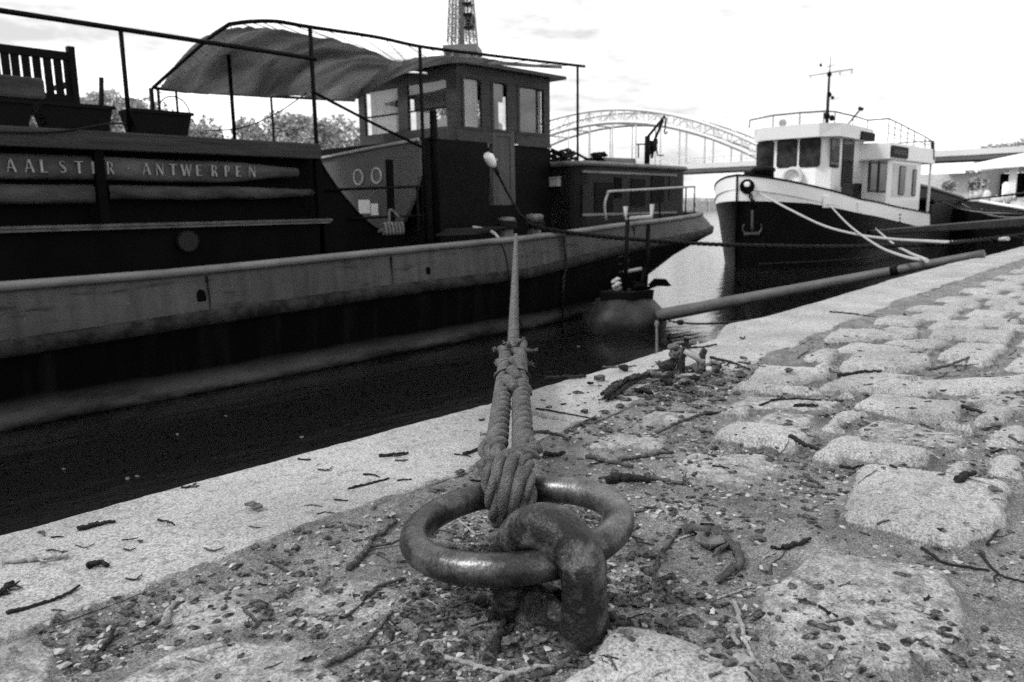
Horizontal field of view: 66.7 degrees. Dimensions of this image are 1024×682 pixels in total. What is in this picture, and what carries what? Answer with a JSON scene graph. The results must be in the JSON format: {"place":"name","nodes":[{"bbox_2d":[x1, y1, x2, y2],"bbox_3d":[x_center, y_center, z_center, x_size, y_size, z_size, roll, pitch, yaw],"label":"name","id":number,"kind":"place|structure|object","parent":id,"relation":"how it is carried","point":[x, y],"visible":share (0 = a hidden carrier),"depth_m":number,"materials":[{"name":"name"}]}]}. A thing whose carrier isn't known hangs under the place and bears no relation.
{"place":"outdoors","nodes":[
{"label":"outdoors","id":0,"kind":"place"},
{"bbox_2d":[0,259,1023,681],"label":"quay ground","id":1,"kind":"structure","parent":0,"point":[914,503],"depth_m":1.35,"materials":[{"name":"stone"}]},
{"bbox_2d":[99,628,118,650],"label":"twig","id":2,"kind":"object","parent":1,"relation":"on","point":[106,643],"visible":1,"depth_m":1.07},
{"bbox_2d":[161,600,176,627],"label":"twig","id":3,"kind":"object","parent":1,"relation":"on","point":[165,619],"visible":1,"depth_m":1.12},
{"bbox_2d":[318,579,333,593],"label":"leaf","id":4,"kind":"object","parent":1,"relation":"on","point":[325,586],"visible":1,"depth_m":1.20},
{"bbox_2d":[323,610,410,667],"bbox_3d":[-0.180,0.408,1.051,0.066,0.012,0.157,4,11,26],"label":"twig","id":5,"kind":"object","parent":1,"relation":"on","point":[346,655],"visible":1,"depth_m":1.04,"materials":[{"name":"wood"}]},
{"bbox_2d":[345,519,398,569],"bbox_3d":[-0.228,0.356,1.361,0.066,0.016,0.201,3,10,21],"label":"twig","id":6,"kind":"object","parent":1,"relation":"on","point":[357,559],"visible":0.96,"depth_m":1.35,"materials":[{"name":"wood"}]},
{"bbox_2d":[360,577,403,600],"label":"twig","id":7,"kind":"object","parent":1,"relation":"on","point":[370,593],"visible":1,"depth_m":1.20,"materials":[{"name":"wood"}]},
{"bbox_2d":[387,659,419,681],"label":"twig","id":8,"kind":"object","parent":1,"relation":"on","point":[395,677],"visible":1,"depth_m":0.98,"materials":[{"name":"wood"}]},
{"bbox_2d":[425,612,487,621],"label":"twig","id":9,"kind":"object","parent":1,"relation":"on","point":[453,616],"visible":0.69,"depth_m":1.11,"materials":[{"name":"wood"}]},
{"bbox_2d":[436,542,477,551],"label":"twig","id":10,"kind":"object","parent":1,"relation":"on","point":[455,546],"visible":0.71,"depth_m":1.35,"materials":[{"name":"wood"}]},
{"bbox_2d":[456,518,483,538],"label":"twig","id":11,"kind":"object","parent":1,"relation":"on","point":[465,525],"visible":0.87,"depth_m":1.44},
{"bbox_2d":[444,654,530,673],"bbox_3d":[-0.032,0.415,0.990,0.119,0.011,0.014,2,10,17],"label":"twig","id":12,"kind":"object","parent":1,"relation":"on","point":[468,662],"visible":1,"depth_m":0.99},
{"bbox_2d":[489,616,514,656],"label":"twig","id":13,"kind":"object","parent":1,"relation":"on","point":[495,649],"visible":1,"depth_m":1.04,"materials":[{"name":"wood"}]},
{"bbox_2d":[0,246,1023,644],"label":"quay edge","id":14,"kind":"object","parent":1,"relation":"attached to","point":[212,512],"visible":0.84,"depth_m":1.58,"materials":[{"name":"concrete"}]},
{"bbox_2d":[0,580,20,594],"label":"twig","id":15,"kind":"object","parent":14,"relation":"on","point":[7,585],"visible":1,"depth_m":1.18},
{"bbox_2d":[1,554,68,563],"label":"twig","id":16,"kind":"object","parent":14,"relation":"on","point":[29,560],"visible":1,"depth_m":1.27,"materials":[{"name":"wood"}]},
{"bbox_2d":[5,584,80,614],"bbox_3d":[-0.684,0.381,1.145,0.020,0.008,0.102,7,12,38],"label":"twig","id":17,"kind":"object","parent":14,"relation":"on","point":[14,610],"visible":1,"depth_m":1.13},
{"bbox_2d":[76,520,115,530],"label":"twig","id":18,"kind":"object","parent":14,"relation":"on","point":[89,525],"visible":1,"depth_m":1.42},
{"bbox_2d":[85,559,109,568],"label":"twig","id":19,"kind":"object","parent":14,"relation":"on","point":[90,564],"visible":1,"depth_m":1.25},
{"bbox_2d":[244,501,262,509],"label":"leaf","id":20,"kind":"object","parent":14,"relation":"on","point":[253,505],"visible":1,"depth_m":1.49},
{"bbox_2d":[543,374,586,380],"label":"twig","id":21,"kind":"object","parent":14,"relation":"on","point":[550,377],"visible":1,"depth_m":2.57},
{"bbox_2d":[600,369,652,400],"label":"rotten branch","id":22,"kind":"object","parent":14,"relation":"on","point":[614,388],"visible":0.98,"depth_m":2.38,"materials":[{"name":"black plant"}]},
{"bbox_2d":[654,358,676,372],"bbox_3d":[0.545,0.081,2.667,0.049,0.054,0.163,8,13,41],"label":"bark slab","id":23,"kind":"object","parent":14,"relation":"on","point":[666,365],"depth_m":2.62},
{"bbox_2d":[667,336,719,373],"bbox_3d":[0.610,0.054,2.629,0.172,0.140,0.058,0,10,7],"label":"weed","id":24,"kind":"object","parent":14,"relation":"on","point":[678,353],"visible":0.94,"depth_m":2.62,"materials":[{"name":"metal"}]},
{"bbox_2d":[656,250,985,321],"bbox_3d":[3.289,-0.569,9.283,0.270,1.153,4.145,-10,13,-43],"label":"mooring spar","id":25,"kind":"object","parent":14,"relation":"attached to","point":[689,309],"visible":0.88,"depth_m":9.09,"materials":[{"name":"metal"}]},
{"bbox_2d":[668,317,761,324],"bbox_3d":[1.939,-0.221,7.750,0.104,1.037,6.731,0,10,5],"label":"thin mooring line","id":26,"kind":"object","parent":25,"relation":"attached to","point":[680,322],"visible":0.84,"depth_m":7.58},
{"bbox_2d":[489,663,566,681],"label":"twig","id":27,"kind":"object","parent":1,"relation":"on","point":[504,676],"visible":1,"depth_m":0.97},
{"bbox_2d":[35,335,1023,681],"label":"leaf litter","id":28,"kind":"object","parent":1,"relation":"on","point":[787,669],"visible":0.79,"depth_m":1.16,"materials":[{"name":"plant"}]},
{"bbox_2d":[294,511,773,681],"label":"leaf litter","id":29,"kind":"object","parent":1,"relation":"on","point":[486,657],"visible":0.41,"depth_m":1.08,"materials":[{"name":"plant"}]},
{"bbox_2d":[501,635,520,645],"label":"leaf","id":30,"kind":"object","parent":29,"relation":"on","point":[507,640],"visible":1,"depth_m":1.04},
{"bbox_2d":[530,634,547,642],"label":"leaf","id":31,"kind":"object","parent":1,"relation":"on","point":[538,638],"visible":1,"depth_m":1.03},
{"bbox_2d":[471,502,625,662],"bbox_3d":[0.048,0.326,1.080,0.229,0.212,0.136,8,13,41],"label":"mooring eye","id":32,"kind":"object","parent":1,"relation":"on","point":[573,611],"visible":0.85,"depth_m":1.03,"materials":[{"name":"metal"}]},
{"bbox_2d":[399,476,634,587],"bbox_3d":[0.007,0.284,1.205,0.361,0.076,0.362,8,13,41],"label":"mooring ring","id":33,"kind":"object","parent":32,"relation":"on","point":[422,552],"visible":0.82,"depth_m":1.11,"materials":[{"name":"metal"}]},
{"bbox_2d":[476,233,542,528],"bbox_3d":[0.015,-0.479,5.337,0.149,0.254,8.220,-1,10,0],"label":"mooring rope","id":34,"kind":"object","parent":33,"relation":"attached to","point":[507,476],"visible":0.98,"depth_m":1.52,"materials":[{"name":"fabric"}]},
{"bbox_2d":[533,429,569,440],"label":"twig","id":35,"kind":"object","parent":1,"relation":"on","point":[548,431],"visible":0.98,"depth_m":1.95,"materials":[{"name":"wood"}]},
{"bbox_2d":[529,650,579,680],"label":"twig","id":36,"kind":"object","parent":1,"relation":"on","point":[538,674],"visible":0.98,"depth_m":0.98,"materials":[{"name":"wood"}]},
{"bbox_2d":[564,415,604,432],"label":"twig","id":37,"kind":"object","parent":1,"relation":"on","point":[574,426],"visible":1,"depth_m":2.03,"materials":[{"name":"wood"}]},
{"bbox_2d":[585,453,633,467],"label":"twig","id":38,"kind":"object","parent":1,"relation":"on","point":[595,457],"visible":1,"depth_m":1.78,"materials":[{"name":"wood"}]},
{"bbox_2d":[604,472,650,483],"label":"twig","id":39,"kind":"object","parent":1,"relation":"on","point":[614,478],"visible":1,"depth_m":1.66,"materials":[{"name":"wood"}]},
{"bbox_2d":[617,451,673,460],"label":"twig","id":40,"kind":"object","parent":1,"relation":"on","point":[625,457],"visible":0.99,"depth_m":1.82,"materials":[{"name":"wood"}]},
{"bbox_2d":[534,354,782,437],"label":"leaf litter","id":41,"kind":"object","parent":1,"relation":"on","point":[685,389],"visible":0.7,"depth_m":2.38,"materials":[{"name":"plant"}]},
{"bbox_2d":[652,575,671,603],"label":"twig","id":42,"kind":"object","parent":1,"relation":"on","point":[667,589],"visible":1,"depth_m":1.20,"materials":[{"name":"wood"}]},
{"bbox_2d":[645,475,683,484],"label":"twig","id":43,"kind":"object","parent":1,"relation":"on","point":[664,480],"visible":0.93,"depth_m":1.66,"materials":[{"name":"wood"}]},
{"bbox_2d":[649,528,681,576],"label":"twig","id":44,"kind":"object","parent":1,"relation":"on","point":[655,568],"visible":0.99,"depth_m":1.29,"materials":[{"name":"wood"}]},
{"bbox_2d":[654,616,678,626],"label":"leaf","id":45,"kind":"object","parent":1,"relation":"on","point":[665,621],"visible":1,"depth_m":1.09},
{"bbox_2d":[659,501,685,522],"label":"twig","id":46,"kind":"object","parent":1,"relation":"on","point":[666,511],"visible":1,"depth_m":1.46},
{"bbox_2d":[655,412,709,433],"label":"twig","id":47,"kind":"object","parent":1,"relation":"on","point":[669,426],"visible":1,"depth_m":2.06,"materials":[{"name":"wood"}]},
{"bbox_2d":[695,531,724,549],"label":"leaf","id":48,"kind":"object","parent":1,"relation":"on","point":[712,541],"visible":1,"depth_m":1.34,"materials":[{"name":"plant"}]},
{"bbox_2d":[681,523,744,583],"bbox_3d":[0.347,0.352,1.307,0.080,0.029,0.196,-2,10,-4],"label":"twig","id":49,"kind":"object","parent":1,"relation":"on","point":[730,544],"visible":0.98,"depth_m":1.31,"materials":[{"name":"wood"}]},
{"bbox_2d":[709,356,750,369],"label":"twig","id":50,"kind":"object","parent":1,"relation":"on","point":[720,359],"visible":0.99,"depth_m":2.80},
{"bbox_2d":[725,622,740,645],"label":"twig","id":51,"kind":"object","parent":1,"relation":"on","point":[730,629],"visible":1,"depth_m":1.07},
{"bbox_2d":[731,653,755,664],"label":"leaf","id":52,"kind":"object","parent":1,"relation":"on","point":[741,658],"visible":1,"depth_m":0.97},
{"bbox_2d":[730,599,762,669],"bbox_3d":[0.320,0.401,1.072,0.014,0.011,0.169,0,10,5],"label":"twig","id":53,"kind":"object","parent":1,"relation":"on","point":[739,614],"visible":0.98,"depth_m":1.08,"materials":[{"name":"wood"}]},
{"bbox_2d":[781,537,811,549],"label":"twig","id":54,"kind":"object","parent":1,"relation":"on","point":[792,544],"visible":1,"depth_m":1.33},
{"bbox_2d":[788,434,819,450],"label":"twig","id":55,"kind":"object","parent":1,"relation":"on","point":[800,441],"visible":1,"depth_m":1.80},
{"bbox_2d":[837,370,881,376],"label":"twig","id":56,"kind":"object","parent":1,"relation":"on","point":[840,374],"visible":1,"depth_m":2.52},
{"bbox_2d":[926,356,977,370],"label":"twig","id":57,"kind":"object","parent":1,"relation":"on","point":[944,366],"visible":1,"depth_m":2.67,"materials":[{"name":"wood"}]},
{"bbox_2d":[920,546,989,571],"bbox_3d":[0.712,0.357,1.264,0.031,0.008,0.106,-8,12,-37],"label":"twig","id":58,"kind":"object","parent":1,"relation":"on","point":[933,555],"visible":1,"depth_m":1.25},
{"bbox_2d":[953,470,976,482],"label":"twig","id":59,"kind":"object","parent":1,"relation":"on","point":[962,476],"visible":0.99,"depth_m":1.55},
{"bbox_2d":[979,552,1023,582],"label":"twig","id":60,"kind":"object","parent":1,"relation":"on","point":[991,567],"visible":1,"depth_m":1.22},
{"bbox_2d":[0,210,1023,535],"bbox_3d":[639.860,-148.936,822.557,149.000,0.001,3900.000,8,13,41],"label":"water","id":61,"kind":"structure","parent":0,"point":[102,456],"depth_m":6.93,"materials":[{"name":"black liquid"}]},
{"bbox_2d":[0,8,713,431],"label":"river barge","id":62,"kind":"object","parent":61,"relation":"on","point":[142,268],"visible":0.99,"depth_m":8.71,"materials":[{"name":"paint"}]},
{"bbox_2d":[0,98,35,126],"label":"planter box","id":63,"kind":"object","parent":62,"relation":"on","point":[15,112],"visible":0.87,"depth_m":6.54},
{"bbox_2d":[0,44,79,115],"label":"slatted bench","id":64,"kind":"object","parent":62,"relation":"on","point":[70,84],"visible":0.66,"depth_m":7.35,"materials":[{"name":"wood"}]},
{"bbox_2d":[0,74,45,101],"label":"seat cushion","id":65,"kind":"object","parent":64,"relation":"on","point":[21,87],"visible":0.82,"depth_m":6.86,"materials":[{"name":"fabric"}]},
{"bbox_2d":[0,122,126,133],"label":"slack rope","id":66,"kind":"object","parent":62,"relation":"hanging from","point":[56,131],"visible":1,"depth_m":6.71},
{"bbox_2d":[32,100,114,130],"bbox_3d":[-3.934,-2.000,6.984,0.292,0.229,0.625,8,13,41],"label":"planter box","id":67,"kind":"object","parent":62,"relation":"on","point":[57,114],"visible":0.79,"depth_m":6.86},
{"bbox_2d":[99,77,103,104],"bbox_3d":[-3.909,-2.176,7.406,0.052,0.645,0.113,8,13,41],"label":"wooden stake","id":68,"kind":"object","parent":62,"relation":"on","point":[101,90],"visible":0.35,"depth_m":7.38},
{"bbox_2d":[118,108,193,135],"bbox_3d":[-3.436,-2.102,7.537,0.292,0.228,0.615,8,13,41],"label":"planter box","id":69,"kind":"object","parent":62,"relation":"on","point":[153,121],"visible":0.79,"depth_m":7.43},
{"bbox_2d":[377,209,404,234],"bbox_3d":[-1.458,-1.464,9.550,0.192,0.318,0.473,5,11,32],"label":"rope coil","id":70,"kind":"object","parent":62,"relation":"hanging from","point":[390,227],"visible":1,"depth_m":9.53,"materials":[{"name":"fabric"}]},
{"bbox_2d":[436,226,506,236],"bbox_3d":[-0.486,-1.484,10.534,0.350,0.100,1.471,8,13,41],"label":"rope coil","id":71,"kind":"object","parent":62,"relation":"on","point":[456,232],"visible":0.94,"depth_m":10.23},
{"bbox_2d":[472,226,524,332],"bbox_3d":[-0.169,-0.759,10.585,0.735,1.602,0.303,0,10,3],"label":"rope","id":72,"kind":"object","parent":62,"relation":"hanging from","point":[494,233],"visible":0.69,"depth_m":10.47,"materials":[{"name":"fabric"}]},
{"bbox_2d":[489,131,515,204],"bbox_3d":[-0.134,-2.688,12.106,0.096,1.130,0.518,8,13,41],"label":"wheelhouse door","id":73,"kind":"structure","parent":62,"relation":"in","point":[502,148],"depth_m":12.10,"materials":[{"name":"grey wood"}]},
{"bbox_2d":[484,152,529,221],"bbox_3d":[-0.095,-2.215,11.241,0.661,0.992,0.255,-4,10,-16],"label":"mop","id":74,"kind":"object","parent":62,"relation":"hanging from","point":[489,159],"visible":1,"depth_m":11.17,"materials":[{"name":"fabric"}]},
{"bbox_2d":[496,220,544,228],"bbox_3d":[0.128,-1.684,11.205,0.300,0.148,0.907,8,13,41],"label":"bollard","id":75,"kind":"object","parent":62,"relation":"attached to","point":[507,224],"visible":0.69,"depth_m":10.89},
{"bbox_2d":[550,148,576,161],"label":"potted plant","id":76,"kind":"object","parent":62,"relation":"on","point":[555,154],"visible":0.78,"depth_m":13.01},
{"bbox_2d":[582,185,593,213],"bbox_3d":[1.259,-2.345,12.901,0.012,0.478,0.299,8,13,41],"label":"cabin window","id":77,"kind":"structure","parent":62,"relation":"in","point":[587,190],"depth_m":12.89,"materials":[{"name":"glass"}]},
{"bbox_2d":[525,220,1023,248],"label":"heavy mooring cable","id":78,"kind":"object","parent":62,"relation":"attached to","point":[824,246],"visible":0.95,"depth_m":11.58,"materials":[{"name":"metal"}]},
{"bbox_2d":[582,204,670,335],"bbox_3d":[1.573,-0.815,10.903,1.175,2.158,1.237,8,13,41],"label":"mooring float","id":79,"kind":"object","parent":61,"relation":"on","point":[625,311],"visible":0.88,"depth_m":10.60,"materials":[{"name":"metal"}]},
{"bbox_2d":[611,277,621,290],"bbox_3d":[1.444,-0.780,10.715,0.149,0.195,0.153,-4,10,-16],"label":"rope bundle","id":80,"kind":"object","parent":79,"relation":"on","point":[616,286],"visible":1,"depth_m":10.70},
{"bbox_2d":[714,57,934,268],"bbox_3d":[10.032,-5.260,24.965,4.319,6.964,12.494,8,13,41],"label":"tugboat","id":81,"kind":"object","parent":61,"relation":"on","point":[812,171],"visible":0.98,"depth_m":22.46,"materials":[{"name":"white paint"}]},
{"bbox_2d":[756,141,773,166],"bbox_3d":[7.657,-5.608,23.563,0.539,0.836,0.026,8,13,41],"label":"window frame","id":82,"kind":"structure","parent":81,"relation":"in","point":[765,150],"depth_m":23.53,"materials":[{"name":"black glass"}]},
{"bbox_2d":[776,139,797,167],"bbox_3d":[8.161,-5.565,23.117,0.616,0.820,0.026,8,13,41],"label":"window frame","id":83,"kind":"structure","parent":81,"relation":"in","point":[786,149],"depth_m":23.10,"materials":[{"name":"black glass"}]},
{"bbox_2d":[799,137,820,166],"bbox_3d":[8.671,-5.489,22.671,0.624,0.835,0.026,8,13,41],"label":"window frame","id":84,"kind":"structure","parent":81,"relation":"in","point":[809,148],"depth_m":22.65,"materials":[{"name":"black glass"}]},
{"bbox_2d":[829,138,839,167],"bbox_3d":[9.404,-5.472,22.668,0.025,0.827,0.732,8,13,41],"label":"window frame","id":85,"kind":"structure","parent":81,"relation":"in","point":[835,143],"depth_m":22.63,"materials":[{"name":"grey glass"}]},
{"bbox_2d":[841,139,854,183],"bbox_3d":[10.151,-5.371,23.536,0.025,1.363,0.973,8,13,41],"label":"door","id":86,"kind":"structure","parent":81,"relation":"in","point":[848,145],"depth_m":23.48,"materials":[{"name":"black glass"}]},
{"bbox_2d":[867,161,877,191],"bbox_3d":[10.656,-4.845,23.008,0.068,0.883,0.682,8,13,41],"label":"window frame","id":87,"kind":"structure","parent":81,"relation":"in","point":[872,166],"depth_m":22.89,"materials":[{"name":"grey glass"}]},
{"bbox_2d":[829,204,927,262],"bbox_3d":[6.195,-2.177,14.061,0.142,0.592,14.890,2,10,19],"label":"mooring rope","id":88,"kind":"object","parent":81,"relation":"attached to","point":[890,251],"visible":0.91,"depth_m":10.09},
{"bbox_2d":[876,161,887,192],"bbox_3d":[11.237,-4.972,23.652,0.068,0.922,0.772,8,13,41],"label":"window frame","id":89,"kind":"structure","parent":81,"relation":"in","point":[882,166],"depth_m":23.55,"materials":[{"name":"grey glass"}]},
{"bbox_2d":[758,192,1009,243],"bbox_3d":[6.372,-2.475,14.860,0.597,0.958,11.290,0,10,4],"label":"mooring rope","id":90,"kind":"object","parent":81,"relation":"attached to","point":[892,239],"visible":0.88,"depth_m":13.75,"materials":[{"name":"fabric"}]},
{"bbox_2d":[875,228,928,261],"bbox_3d":[8.578,-2.599,18.073,0.150,0.292,25.494,3,11,23],"label":"mooring rope","id":91,"kind":"object","parent":81,"relation":"attached to","point":[922,258],"visible":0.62,"depth_m":9.21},
{"bbox_2d":[898,166,905,194],"bbox_3d":[12.528,-5.152,25.002,0.026,0.903,0.637,8,13,41],"label":"window","id":92,"kind":"structure","parent":81,"relation":"in","point":[902,172],"depth_m":24.95,"materials":[{"name":"grey glass"}]},
{"bbox_2d":[911,169,916,195],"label":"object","id":93,"kind":"structure","parent":81,"relation":"in","point":[914,179],"depth_m":25.99,"materials":[{"name":"grey glass"}]},
{"bbox_2d":[867,217,1023,234],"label":"mooring pole","id":94,"kind":"object","parent":81,"relation":"attached to","point":[1000,223],"visible":0.94,"depth_m":13.95,"materials":[{"name":"metal"}]},
{"bbox_2d":[930,192,1023,200],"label":"stern line","id":95,"kind":"object","parent":81,"relation":"attached to","point":[1012,194],"visible":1,"depth_m":17.12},
{"bbox_2d":[933,198,1023,212],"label":"mooring rope","id":96,"kind":"object","parent":81,"relation":"attached to","point":[1007,211],"visible":0.91,"depth_m":19.20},
{"bbox_2d":[919,184,969,239],"bbox_3d":[21.744,-6.502,40.381,5.081,2.956,27.795,8,13,41],"label":"moored barge","id":97,"kind":"object","parent":61,"relation":"on","point":[941,213],"visible":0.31,"depth_m":32.38,"materials":[{"name":"grey paint"}]},
{"bbox_2d":[920,153,1023,206],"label":"floating pavilion","id":98,"kind":"structure","parent":61,"relation":"on","point":[1012,166],"depth_m":63.19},
{"bbox_2d":[941,180,957,192],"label":"potted shrub","id":99,"kind":"object","parent":98,"relation":"on","point":[949,186],"visible":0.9,"depth_m":56.20,"materials":[{"name":"grey plant"}]},
{"bbox_2d":[967,172,989,197],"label":"potted shrub","id":100,"kind":"object","parent":98,"relation":"on","point":[977,185],"visible":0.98,"depth_m":53.25,"materials":[{"name":"grey plant"}]},
{"bbox_2d":[949,190,1023,242],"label":"moored barge","id":101,"kind":"object","parent":61,"relation":"on","point":[960,215],"visible":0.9,"depth_m":32.95,"materials":[{"name":"metal"}]},
{"bbox_2d":[0,0,1023,197],"label":"sky","id":102,"kind":"structure","parent":0,"point":[946,71],"materials":[{"name":"white"}]},
{"bbox_2d":[583,151,635,162],"bbox_3d":[1.888,-3.458,14.894,0.627,0.272,1.670,8,13,41],"label":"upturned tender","id":103,"kind":"object","parent":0,"point":[598,156],"visible":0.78,"depth_m":14.62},
{"bbox_2d":[965,139,1023,173],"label":"tree","id":104,"kind":"object","parent":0,"point":[1016,143],"visible":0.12,"depth_m":156.27,"materials":[{"name":"grey plant"}]},
{"bbox_3d":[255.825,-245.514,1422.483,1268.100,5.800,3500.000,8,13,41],"label":"ground","id":105,"kind":"structure","parent":0,"visible":0},
{"bbox_2d":[80,88,149,131],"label":"tree","id":106,"kind":"object","parent":105,"relation":"on","point":[92,97],"visible":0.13,"depth_m":128.74,"materials":[{"name":"grey plant"}]},
{"bbox_2d":[115,96,173,131],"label":"tree","id":107,"kind":"object","parent":105,"relation":"on","point":[156,104],"depth_m":133.24,"materials":[{"name":"grey plant"}]},
{"bbox_2d":[188,114,269,140],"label":"tree","id":108,"kind":"object","parent":105,"relation":"on","point":[255,133],"visible":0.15,"depth_m":145.56,"materials":[{"name":"grey plant"}]},
{"bbox_2d":[239,128,297,141],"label":"tree","id":109,"kind":"object","parent":105,"relation":"on","point":[287,139],"visible":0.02,"depth_m":150.07,"materials":[{"name":"grey plant"}]},
{"bbox_2d":[261,110,335,149],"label":"tree","id":110,"kind":"object","parent":105,"relation":"on","point":[290,125],"visible":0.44,"depth_m":153.71,"materials":[{"name":"grey plant"}]},
{"bbox_2d":[287,113,359,147],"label":"tree","id":111,"kind":"object","parent":105,"relation":"on","point":[338,138],"visible":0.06,"depth_m":166.48,"materials":[{"name":"grey plant"}]},
{"bbox_2d":[434,0,502,146],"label":"lattice tower","id":112,"kind":"structure","parent":105,"relation":"on","point":[467,21],"depth_m":562.98,"materials":[{"name":"metal"}]},
{"bbox_2d":[683,198,715,209],"bbox_3d":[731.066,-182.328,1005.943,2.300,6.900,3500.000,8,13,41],"label":"embankment wall","id":113,"kind":"structure","parent":105,"relation":"on","point":[704,203],"depth_m":264.67,"materials":[{"name":"concrete"}]},
{"bbox_2d":[515,108,1023,174],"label":"arch footbridge","id":114,"kind":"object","parent":105,"relation":"on","point":[964,155],"visible":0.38,"depth_m":151.30,"materials":[{"name":"metal"}]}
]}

